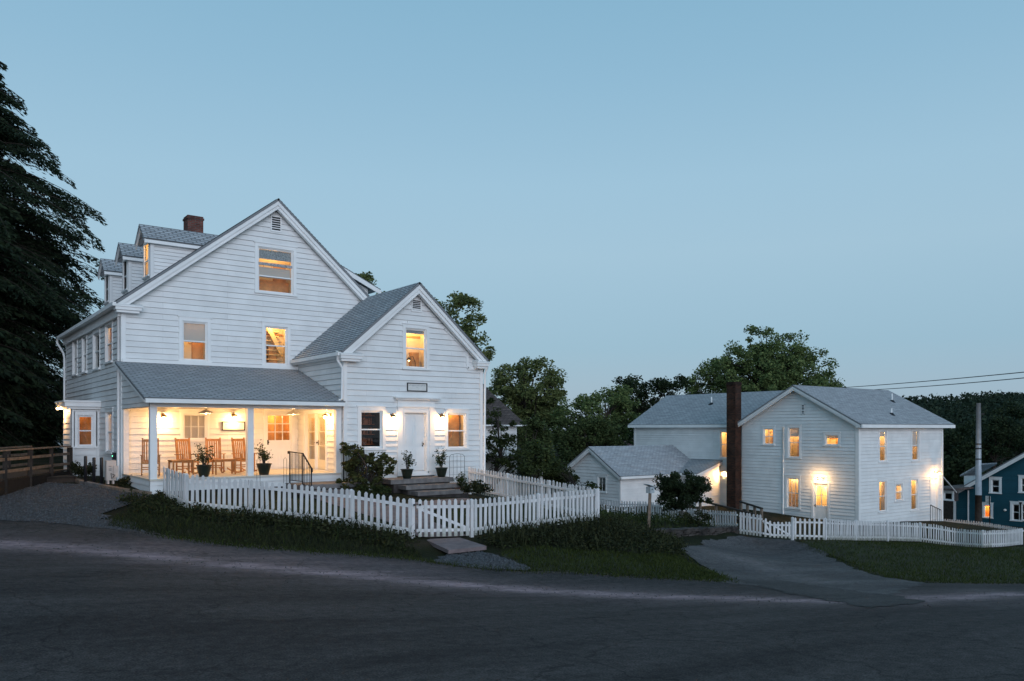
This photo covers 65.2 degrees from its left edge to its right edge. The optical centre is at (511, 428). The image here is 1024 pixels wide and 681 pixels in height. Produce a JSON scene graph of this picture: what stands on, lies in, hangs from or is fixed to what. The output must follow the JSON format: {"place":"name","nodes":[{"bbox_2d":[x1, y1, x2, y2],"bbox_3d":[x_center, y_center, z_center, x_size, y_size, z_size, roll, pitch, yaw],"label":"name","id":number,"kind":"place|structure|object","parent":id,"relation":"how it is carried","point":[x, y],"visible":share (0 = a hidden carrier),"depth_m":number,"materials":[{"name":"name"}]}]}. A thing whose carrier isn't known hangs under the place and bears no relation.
{"place":"outdoors","nodes":[
{"label":"outdoors","id":0,"kind":"place"},
{"bbox_2d":[0,482,148,532],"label":"gravel lot","id":1,"kind":"structure","parent":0,"point":[65,509],"depth_m":20.91,"materials":[{"name":"grey gravel"}]},
{"bbox_2d":[204,497,407,533],"bbox_3d":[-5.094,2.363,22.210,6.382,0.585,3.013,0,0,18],"label":"lawn","id":2,"kind":"structure","parent":0,"point":[394,531],"depth_m":22.36,"materials":[{"name":"green plant"}]},
{"bbox_2d":[314,496,477,536],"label":"garden path","id":3,"kind":"structure","parent":0,"point":[400,511],"depth_m":22.82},
{"bbox_2d":[0,520,1023,680],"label":"road","id":4,"kind":"structure","parent":0,"point":[80,614],"depth_m":9.82,"materials":[{"name":"grey asphalt"}]},
{"bbox_2d":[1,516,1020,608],"bbox_3d":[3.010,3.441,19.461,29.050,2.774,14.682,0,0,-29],"label":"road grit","id":5,"kind":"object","parent":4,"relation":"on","point":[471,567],"visible":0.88,"depth_m":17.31,"materials":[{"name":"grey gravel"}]},
{"bbox_2d":[0,442,1023,583],"bbox_3d":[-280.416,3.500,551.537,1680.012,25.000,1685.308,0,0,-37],"label":"ground","id":6,"kind":"structure","parent":0,"point":[426,549],"depth_m":28.67,"materials":[{"name":"green plant"}]},
{"bbox_2d":[0,203,62,458],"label":"hemlock tree","id":7,"kind":"object","parent":6,"relation":"on","point":[7,372],"visible":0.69,"depth_m":36.67,"materials":[{"name":"green plant"}]},
{"bbox_2d":[0,380,62,451],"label":"understory tree","id":8,"kind":"object","parent":6,"relation":"on","point":[28,415],"visible":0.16,"depth_m":38.92,"materials":[{"name":"green plant"}]},
{"bbox_2d":[0,446,72,495],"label":"wooden fence","id":9,"kind":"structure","parent":6,"relation":"on","point":[9,483],"depth_m":24.68,"materials":[{"name":"brown wood"}]},
{"bbox_2d":[0,61,107,453],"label":"hemlock tree","id":10,"kind":"object","parent":6,"relation":"on","point":[46,292],"visible":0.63,"depth_m":39.59,"materials":[{"name":"green plant"}]},
{"bbox_2d":[68,461,96,476],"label":"garden shrub","id":11,"kind":"object","parent":6,"relation":"on","point":[75,469],"visible":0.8,"depth_m":26.84,"materials":[{"name":"green plant"}]},
{"bbox_2d":[105,460,118,483],"bbox_3d":[-12.404,1.338,24.797,0.324,0.720,0.462,0,0,-37],"label":"sign","id":12,"kind":"object","parent":6,"relation":"on","point":[111,471],"visible":1,"depth_m":24.72,"materials":[{"name":"beige metal"}]},
{"bbox_2d":[108,496,420,557],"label":"rough grass","id":13,"kind":"structure","parent":6,"relation":"on","point":[204,528],"depth_m":18.60,"materials":[{"name":"green plant"}]},
{"bbox_2d":[115,489,420,551],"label":"bed plants","id":14,"kind":"object","parent":6,"relation":"on","point":[224,516],"visible":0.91,"depth_m":19.97,"materials":[{"name":"green plant"}]},
{"bbox_2d":[55,198,490,494],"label":"white inn","id":15,"kind":"structure","parent":6,"relation":"on","point":[261,323],"depth_m":28.17,"materials":[{"name":"paint"}]},
{"bbox_2d":[68,410,98,447],"bbox_3d":[-15.596,0.063,29.139,0.891,1.504,0.885,0,0,-37],"label":"window","id":16,"kind":"structure","parent":15,"relation":"in","point":[85,422],"depth_m":29.00,"materials":[{"name":"white paint"}]},
{"bbox_2d":[80,334,87,374],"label":"window","id":17,"kind":"structure","parent":15,"relation":"in","point":[84,359],"depth_m":31.99,"materials":[{"name":"white paint"}]},
{"bbox_2d":[91,327,100,371],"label":"window","id":18,"kind":"structure","parent":15,"relation":"in","point":[96,333],"depth_m":30.08,"materials":[{"name":"white paint"}]},
{"bbox_2d":[103,321,112,364],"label":"window","id":19,"kind":"structure","parent":15,"relation":"in","point":[108,327],"depth_m":28.17,"materials":[{"name":"white paint"}]},
{"bbox_2d":[103,407,113,453],"bbox_3d":[-13.900,0.056,27.697,0.205,1.590,1.376,0,0,-37],"label":"window","id":20,"kind":"structure","parent":15,"relation":"in","point":[109,411],"depth_m":28.11,"materials":[{"name":"white paint"}]},
{"bbox_2d":[140,438,159,475],"bbox_3d":[-11.321,0.867,25.051,0.610,1.163,0.993,0,0,-25],"label":"rocking chair","id":21,"kind":"object","parent":15,"relation":"on","point":[144,461],"visible":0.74,"depth_m":25.15,"materials":[{"name":"orange wood"}]},
{"bbox_2d":[171,438,198,473],"bbox_3d":[-10.531,0.867,25.835,0.993,1.163,0.610,0,0,43],"label":"rocking chair","id":22,"kind":"object","parent":15,"relation":"on","point":[184,445],"visible":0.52,"depth_m":25.89,"materials":[{"name":"orange wood"}]},
{"bbox_2d":[177,315,211,362],"bbox_3d":[-11.093,-3.014,27.743,1.218,1.728,0.835,0,0,-37],"label":"window","id":23,"kind":"structure","parent":15,"relation":"in","point":[194,332],"depth_m":27.66,"materials":[{"name":"white paint"}]},
{"bbox_2d":[179,409,211,441],"bbox_3d":[-10.897,-0.125,27.496,1.069,1.117,0.205,0,0,-37],"label":"window","id":24,"kind":"structure","parent":15,"relation":"in","point":[194,425],"depth_m":27.53,"materials":[{"name":"white paint"}]},
{"bbox_2d":[192,443,215,476],"bbox_3d":[-9.353,0.932,24.395,0.684,1.035,0.672,0,0,-37],"label":"potted plant","id":25,"kind":"object","parent":15,"relation":"on","point":[204,469],"visible":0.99,"depth_m":24.30,"materials":[{"name":"green plant"}]},
{"bbox_2d":[205,438,225,472],"bbox_3d":[-9.818,0.867,26.372,0.610,1.163,0.993,0,0,-29],"label":"rocking chair","id":26,"kind":"object","parent":15,"relation":"on","point":[218,456],"visible":0.51,"depth_m":26.52,"materials":[{"name":"orange wood"}]},
{"bbox_2d":[222,421,244,430],"bbox_3d":[-9.825,-0.106,28.224,0.806,0.318,0.037,0,0,-37],"label":"framed sign","id":27,"kind":"object","parent":15,"relation":"attached to","point":[231,426],"visible":1,"depth_m":28.20,"materials":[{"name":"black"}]},
{"bbox_2d":[227,437,257,472],"bbox_3d":[-9.030,0.867,26.776,0.993,1.163,0.610,0,0,39],"label":"rocking chair","id":28,"kind":"object","parent":15,"relation":"on","point":[240,458],"visible":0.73,"depth_m":26.79,"materials":[{"name":"orange wood"}]},
{"bbox_2d":[254,439,272,474],"bbox_3d":[-7.898,0.888,25.332,0.609,1.124,0.648,0,0,25],"label":"potted plant","id":29,"kind":"object","parent":15,"relation":"on","point":[263,468],"visible":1,"depth_m":25.25,"materials":[{"name":"green plant"}]},
{"bbox_2d":[254,241,297,296],"bbox_3d":[-8.821,-5.764,29.455,1.710,2.009,0.835,0,0,-37],"label":"window","id":30,"kind":"structure","parent":15,"relation":"in","point":[275,264],"depth_m":29.45,"materials":[{"name":"white paint"}]},
{"bbox_2d":[261,321,291,366],"bbox_3d":[-8.855,-3.038,29.523,1.225,1.772,0.985,0,0,-37],"label":"window","id":31,"kind":"structure","parent":15,"relation":"in","point":[276,336],"depth_m":29.48,"materials":[{"name":"white paint"}]},
{"bbox_2d":[267,412,290,467],"bbox_3d":[-8.751,0.348,29.574,1.139,2.164,0.829,0,0,-37],"label":"door","id":32,"kind":"structure","parent":15,"relation":"in","point":[278,423],"depth_m":29.47,"materials":[{"name":"white paint"}]},
{"bbox_2d":[308,414,324,468],"bbox_3d":[-6.919,0.388,28.980,0.830,2.083,1.091,0,0,-37],"label":"door","id":33,"kind":"structure","parent":15,"relation":"in","point":[322,420],"depth_m":28.92,"materials":[{"name":"beige paint"}]},
{"bbox_2d":[356,405,386,449],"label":"window","id":34,"kind":"structure","parent":15,"relation":"in","point":[371,420],"depth_m":27.45,"materials":[{"name":"white paint"}]},
{"bbox_2d":[405,413,423,470],"bbox_3d":[-3.471,0.452,28.285,0.880,2.057,0.134,0,0,-37],"label":"door","id":35,"kind":"structure","parent":15,"relation":"in","point":[414,422],"depth_m":28.35,"materials":[{"name":"white paint"}]},
{"bbox_2d":[402,322,430,370],"bbox_3d":[-3.593,-2.840,28.487,1.230,1.780,0.835,0,0,-37],"label":"window","id":36,"kind":"structure","parent":15,"relation":"in","point":[415,347],"depth_m":28.48,"materials":[{"name":"white paint"}]},
{"bbox_2d":[444,408,469,449],"bbox_3d":[-2.272,0.064,29.576,1.180,1.665,0.985,0,0,-37],"label":"window","id":37,"kind":"structure","parent":15,"relation":"in","point":[456,420],"depth_m":29.51,"materials":[{"name":"white paint"}]},
{"bbox_2d":[163,466,414,538],"bbox_3d":[-6.303,1.943,20.900,8.088,1.764,0.898,0,0,22],"label":"picket fence","id":38,"kind":"object","parent":6,"relation":"on","point":[350,497],"visible":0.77,"depth_m":20.55,"materials":[{"name":"paint"}]},
{"bbox_2d":[286,481,360,496],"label":"porch steps","id":39,"kind":"structure","parent":6,"relation":"on","point":[332,485],"depth_m":25.12,"materials":[{"name":"wood"}]},
{"bbox_2d":[287,451,312,494],"bbox_3d":[-6.566,1.450,24.765,0.060,1.500,1.880,0,0,-37],"label":"iron railing","id":40,"kind":"object","parent":39,"relation":"on","point":[303,458],"visible":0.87,"depth_m":24.67,"materials":[{"name":"black metal"}]},
{"bbox_2d":[335,442,397,494],"bbox_3d":[-4.744,1.421,25.817,1.769,2.024,2.045,0,0,34],"label":"flowering shrub","id":41,"kind":"object","parent":6,"relation":"on","point":[377,466],"visible":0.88,"depth_m":25.75,"materials":[{"name":"green plant"}]},
{"bbox_2d":[353,484,391,499],"bbox_3d":[-4.389,1.984,24.916,1.354,0.584,1.247,0,0,-37],"label":"garden shrub","id":42,"kind":"object","parent":6,"relation":"on","point":[382,488],"visible":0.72,"depth_m":24.81,"materials":[{"name":"green plant"}]},
{"bbox_2d":[381,476,470,497],"bbox_3d":[-2.994,2.090,27.194,2.550,0.820,2.040,0,0,-37],"label":"stone stoop","id":43,"kind":"object","parent":6,"relation":"on","point":[429,486],"visible":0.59,"depth_m":26.76,"materials":[{"name":"grey stone"}]},
{"bbox_2d":[400,450,416,478],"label":"potted plant","id":44,"kind":"object","parent":43,"relation":"on","point":[406,473],"visible":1,"depth_m":27.07,"materials":[{"name":"green plant"}]},
{"bbox_2d":[432,448,447,476],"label":"potted plant","id":45,"kind":"object","parent":43,"relation":"on","point":[441,470],"visible":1,"depth_m":28.04,"materials":[{"name":"green plant"}]},
{"bbox_2d":[427,538,485,553],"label":"paving slab","id":46,"kind":"structure","parent":6,"relation":"on","point":[452,545],"depth_m":19.20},
{"bbox_2d":[237,503,679,553],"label":"iris leaves","id":47,"kind":"object","parent":6,"relation":"on","point":[527,537],"visible":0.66,"depth_m":20.67,"materials":[{"name":"green plant"}]},
{"bbox_2d":[434,290,495,372],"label":"maple tree","id":48,"kind":"object","parent":6,"relation":"on","point":[460,300],"visible":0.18,"depth_m":45.13,"materials":[{"name":"green plant"}]},
{"bbox_2d":[460,479,493,494],"bbox_3d":[-1.095,1.784,24.577,1.078,0.471,1.131,0,0,-37],"label":"garden shrub","id":49,"kind":"object","parent":6,"relation":"on","point":[475,486],"visible":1,"depth_m":24.40,"materials":[{"name":"green plant"}]},
{"bbox_2d":[438,552,524,570],"bbox_3d":[-0.634,3.001,18.222,1.694,0.142,2.274,0,0,-81],"label":"gravel patch","id":50,"kind":"object","parent":6,"relation":"on","point":[484,560],"visible":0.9,"depth_m":18.11,"materials":[{"name":"grey gravel"}]},
{"bbox_2d":[433,551,529,570],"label":"loose gravel","id":51,"kind":"structure","parent":50,"relation":"on","point":[478,556],"depth_m":18.11,"materials":[{"name":"grey gravel"}]},
{"bbox_2d":[483,397,535,491],"bbox_3d":[-0.526,1.062,36.032,3.167,5.083,2.265,0,0,26],"label":"young tree","id":52,"kind":"object","parent":6,"relation":"on","point":[507,440],"visible":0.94,"depth_m":35.70,"materials":[{"name":"green plant"}]},
{"bbox_2d":[483,384,542,495],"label":"brown roofed house","id":53,"kind":"structure","parent":6,"relation":"on","point":[508,415],"depth_m":47.49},
{"bbox_2d":[487,355,569,481],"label":"oak tree","id":54,"kind":"object","parent":6,"relation":"on","point":[525,402],"visible":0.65,"depth_m":68.96,"materials":[{"name":"green plant"}]},
{"bbox_2d":[468,467,594,516],"bbox_3d":[0.452,2.051,26.451,0.097,1.361,6.884,0,0,-36],"label":"picket fence","id":55,"kind":"object","parent":6,"relation":"on","point":[508,479],"visible":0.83,"depth_m":26.53,"materials":[{"name":"paint"}]},
{"bbox_2d":[469,488,599,537],"bbox_3d":[0.741,2.314,21.992,4.892,1.137,0.155,0,0,-43],"label":"picket fence","id":56,"kind":"object","parent":6,"relation":"on","point":[474,505],"visible":0.84,"depth_m":21.69,"materials":[{"name":"paint"}]},
{"bbox_2d":[413,499,469,536],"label":"garden gate","id":57,"kind":"structure","parent":56,"relation":"attached to","point":[444,529],"depth_m":19.98,"materials":[{"name":"paint"}]},
{"bbox_2d":[518,414,556,493],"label":"bushy tree","id":58,"kind":"object","parent":6,"relation":"on","point":[541,446],"visible":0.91,"depth_m":42.32,"materials":[{"name":"green plant"}]},
{"bbox_2d":[529,460,602,489],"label":"lilac shrub","id":59,"kind":"object","parent":6,"relation":"on","point":[559,475],"visible":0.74,"depth_m":45.80,"materials":[{"name":"green plant"}]},
{"bbox_2d":[109,494,1023,581],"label":"tall grass","id":60,"kind":"structure","parent":6,"relation":"on","point":[679,573],"depth_m":19.25,"materials":[{"name":"green plant"}]},
{"bbox_2d":[475,519,688,556],"bbox_3d":[3.308,3.345,23.711,3.470,1.508,11.982,0,0,31],"label":"bank groundcover","id":61,"kind":"object","parent":6,"relation":"on","point":[529,539],"visible":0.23,"depth_m":20.91,"materials":[{"name":"green plant"}]},
{"bbox_2d":[477,514,689,555],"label":"bed plants","id":62,"kind":"object","parent":6,"relation":"on","point":[583,544],"visible":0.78,"depth_m":21.42,"materials":[{"name":"green plant"}]},
{"bbox_2d":[150,532,1023,583],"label":"edge grass","id":63,"kind":"structure","parent":6,"relation":"on","point":[248,545],"depth_m":17.67,"materials":[{"name":"green plant"}]},
{"bbox_2d":[543,412,633,467],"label":"bushy tree","id":64,"kind":"object","parent":6,"relation":"on","point":[571,448],"visible":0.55,"depth_m":59.05,"materials":[{"name":"green plant"}]},
{"bbox_2d":[550,383,641,445],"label":"ash tree","id":65,"kind":"object","parent":6,"relation":"on","point":[618,401],"visible":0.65,"depth_m":62.62,"materials":[{"name":"green plant"}]},
{"bbox_2d":[551,501,714,528],"bbox_3d":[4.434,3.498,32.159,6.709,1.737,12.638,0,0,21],"label":"garden plants","id":66,"kind":"object","parent":6,"relation":"on","point":[656,518],"visible":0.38,"depth_m":32.14,"materials":[{"name":"green plant"}]},
{"bbox_2d":[603,373,700,440],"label":"dark tree","id":67,"kind":"object","parent":6,"relation":"on","point":[664,385],"visible":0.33,"depth_m":76.66,"materials":[{"name":"green plant"}]},
{"bbox_2d":[600,500,737,526],"bbox_3d":[7.319,4.180,38.352,0.567,1.234,9.208,0,0,-34],"label":"picket fence","id":68,"kind":"object","parent":6,"relation":"on","point":[656,506],"visible":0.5,"depth_m":38.85,"materials":[{"name":"paint"}]},
{"bbox_2d":[652,469,713,511],"bbox_3d":[7.359,3.099,34.470,2.460,2.745,2.261,0,0,-37],"label":"round shrub","id":69,"kind":"object","parent":6,"relation":"on","point":[687,491],"visible":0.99,"depth_m":34.09,"materials":[{"name":"green plant"}]},
{"bbox_2d":[679,509,712,524],"bbox_3d":[7.748,3.759,33.552,1.392,0.719,1.410,0,0,8],"label":"garden shrub","id":70,"kind":"object","parent":6,"relation":"on","point":[705,516],"visible":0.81,"depth_m":33.24,"materials":[{"name":"green plant"}]},
{"bbox_2d":[656,526,738,536],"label":"stone wall","id":71,"kind":"structure","parent":6,"relation":"on","point":[693,531],"depth_m":31.42,"materials":[{"name":"grey stone"}]},
{"bbox_2d":[697,501,762,533],"bbox_3d":[11.005,4.434,39.446,1.328,1.687,4.154,0,0,-28],"label":"timber handrail","id":72,"kind":"object","parent":6,"relation":"on","point":[740,509],"visible":0.54,"depth_m":38.57,"materials":[{"name":"brown wood"}]},
{"bbox_2d":[739,512,762,535],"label":"picket fence","id":73,"kind":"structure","parent":6,"relation":"on","point":[750,518],"depth_m":33.90,"materials":[{"name":"paint"}]},
{"bbox_2d":[563,382,954,523],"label":"guest house","id":74,"kind":"structure","parent":6,"relation":"on","point":[872,455],"depth_m":48.55,"materials":[{"name":"white paint"}]},
{"bbox_2d":[718,429,726,458],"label":"window","id":75,"kind":"structure","parent":74,"relation":"in","point":[722,432],"depth_m":52.12,"materials":[{"name":"white paint"}]},
{"bbox_2d":[761,426,774,445],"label":"window","id":76,"kind":"structure","parent":74,"relation":"in","point":[768,432],"depth_m":48.87,"materials":[{"name":"white paint"}]},
{"bbox_2d":[784,475,800,509],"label":"window","id":77,"kind":"structure","parent":74,"relation":"in","point":[792,482],"depth_m":47.38,"materials":[{"name":"white paint"}]},
{"bbox_2d":[785,424,801,458],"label":"window","id":78,"kind":"structure","parent":74,"relation":"in","point":[793,432],"depth_m":47.49,"materials":[{"name":"white paint"}]},
{"bbox_2d":[814,483,827,518],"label":"door","id":79,"kind":"structure","parent":74,"relation":"in","point":[820,490],"depth_m":46.15,"materials":[{"name":"white paint"}]},
{"bbox_2d":[822,432,840,445],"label":"window","id":80,"kind":"structure","parent":74,"relation":"in","point":[829,438],"depth_m":45.54,"materials":[{"name":"white paint"}]},
{"bbox_2d":[877,478,888,512],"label":"window","id":81,"kind":"structure","parent":74,"relation":"in","point":[882,485],"depth_m":45.76,"materials":[{"name":"white paint"}]},
{"bbox_2d":[878,428,888,462],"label":"window","id":82,"kind":"structure","parent":74,"relation":"in","point":[883,432],"depth_m":45.78,"materials":[{"name":"white paint"}]},
{"bbox_2d":[910,476,919,511],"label":"window","id":83,"kind":"structure","parent":74,"relation":"in","point":[914,481],"depth_m":47.95,"materials":[{"name":"white paint"}]},
{"bbox_2d":[911,428,920,461],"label":"window","id":84,"kind":"structure","parent":74,"relation":"in","point":[915,432],"depth_m":48.02,"materials":[{"name":"white paint"}]},
{"bbox_2d":[682,324,845,394],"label":"tree","id":85,"kind":"object","parent":6,"relation":"on","point":[774,368],"visible":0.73,"depth_m":81.97,"materials":[{"name":"green plant"}]},
{"bbox_2d":[791,517,826,539],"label":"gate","id":86,"kind":"structure","parent":6,"relation":"on","point":[793,528],"depth_m":33.44,"materials":[{"name":"paint"}]},
{"bbox_2d":[762,518,790,537],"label":"garden gate","id":87,"kind":"structure","parent":86,"relation":"attached to","point":[777,525],"depth_m":33.47,"materials":[{"name":"paint"}]},
{"bbox_2d":[827,519,1022,547],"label":"picket fence","id":88,"kind":"object","parent":6,"relation":"on","point":[868,525],"visible":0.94,"depth_m":35.88,"materials":[{"name":"paint"}]},
{"bbox_2d":[943,452,972,485],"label":"dark tree","id":89,"kind":"object","parent":6,"relation":"on","point":[954,469],"visible":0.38,"depth_m":78.78,"materials":[{"name":"green plant"}]},
{"bbox_2d":[943,484,973,520],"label":"dark shed","id":90,"kind":"structure","parent":6,"relation":"on","point":[950,495],"depth_m":59.83,"materials":[{"name":"black paint"}]},
{"bbox_2d":[943,429,990,474],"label":"dark tree","id":91,"kind":"object","parent":6,"relation":"on","point":[961,446],"visible":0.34,"depth_m":93.64,"materials":[{"name":"green plant"}]},
{"bbox_2d":[975,403,981,522],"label":"utility pole","id":92,"kind":"object","parent":6,"relation":"on","point":[978,487],"visible":0.97,"depth_m":51.86,"materials":[{"name":"grey"}]},
{"bbox_2d":[950,415,1023,470],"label":"dark tree","id":93,"kind":"object","parent":6,"relation":"on","point":[997,432],"visible":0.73,"depth_m":118.58,"materials":[{"name":"green plant"}]},
{"bbox_2d":[953,452,1023,526],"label":"blue house","id":94,"kind":"structure","parent":6,"relation":"on","point":[1003,486],"depth_m":59.75,"materials":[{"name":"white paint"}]},
{"bbox_2d":[989,476,1001,493],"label":"window","id":95,"kind":"structure","parent":94,"relation":"in","point":[995,483],"depth_m":60.15,"materials":[{"name":"white paint"}]},
{"bbox_2d":[1009,501,1023,521],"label":"window","id":96,"kind":"structure","parent":94,"relation":"in","point":[1014,505],"depth_m":59.00,"materials":[{"name":"white paint"}]},
{"bbox_2d":[990,399,1023,455],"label":"dark tree","id":97,"kind":"object","parent":6,"relation":"on","point":[1019,412],"visible":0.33,"depth_m":130.05,"materials":[{"name":"green plant"}]},
{"bbox_2d":[0,0,1023,428],"label":"sky","id":98,"kind":"structure","parent":0,"point":[622,188],"materials":[{"name":"blue"}]},
{"bbox_2d":[446,504,579,532],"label":"lawn","id":99,"kind":"structure","parent":0,"point":[452,517],"depth_m":23.14,"materials":[{"name":"green plant"}]},
{"bbox_2d":[501,545,728,579],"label":"lawn","id":100,"kind":"structure","parent":0,"point":[526,559],"depth_m":18.76,"materials":[{"name":"green plant"}]},
{"bbox_2d":[681,536,923,594],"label":"driveway","id":101,"kind":"structure","parent":0,"point":[742,557],"depth_m":24.86,"materials":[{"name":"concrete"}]},
{"bbox_2d":[737,579,924,607],"bbox_3d":[6.780,3.402,16.809,2.423,0.934,7.247,0,0,-5],"label":"asphalt patch","id":102,"kind":"object","parent":101,"relation":"on","point":[848,596],"visible":1,"depth_m":16.49,"materials":[{"name":"grey asphalt"}]},
{"bbox_2d":[801,538,1023,582],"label":"lawn","id":103,"kind":"structure","parent":0,"point":[827,546],"depth_m":29.64,"materials":[{"name":"green plant"}]},
{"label":"hill","id":104,"kind":"structure","parent":0,"visible":0},
{"bbox_2d":[902,390,1023,471],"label":"wooded hillside","id":105,"kind":"structure","parent":104,"relation":"on","point":[953,410],"depth_m":260.98,"materials":[{"name":"green plant"}]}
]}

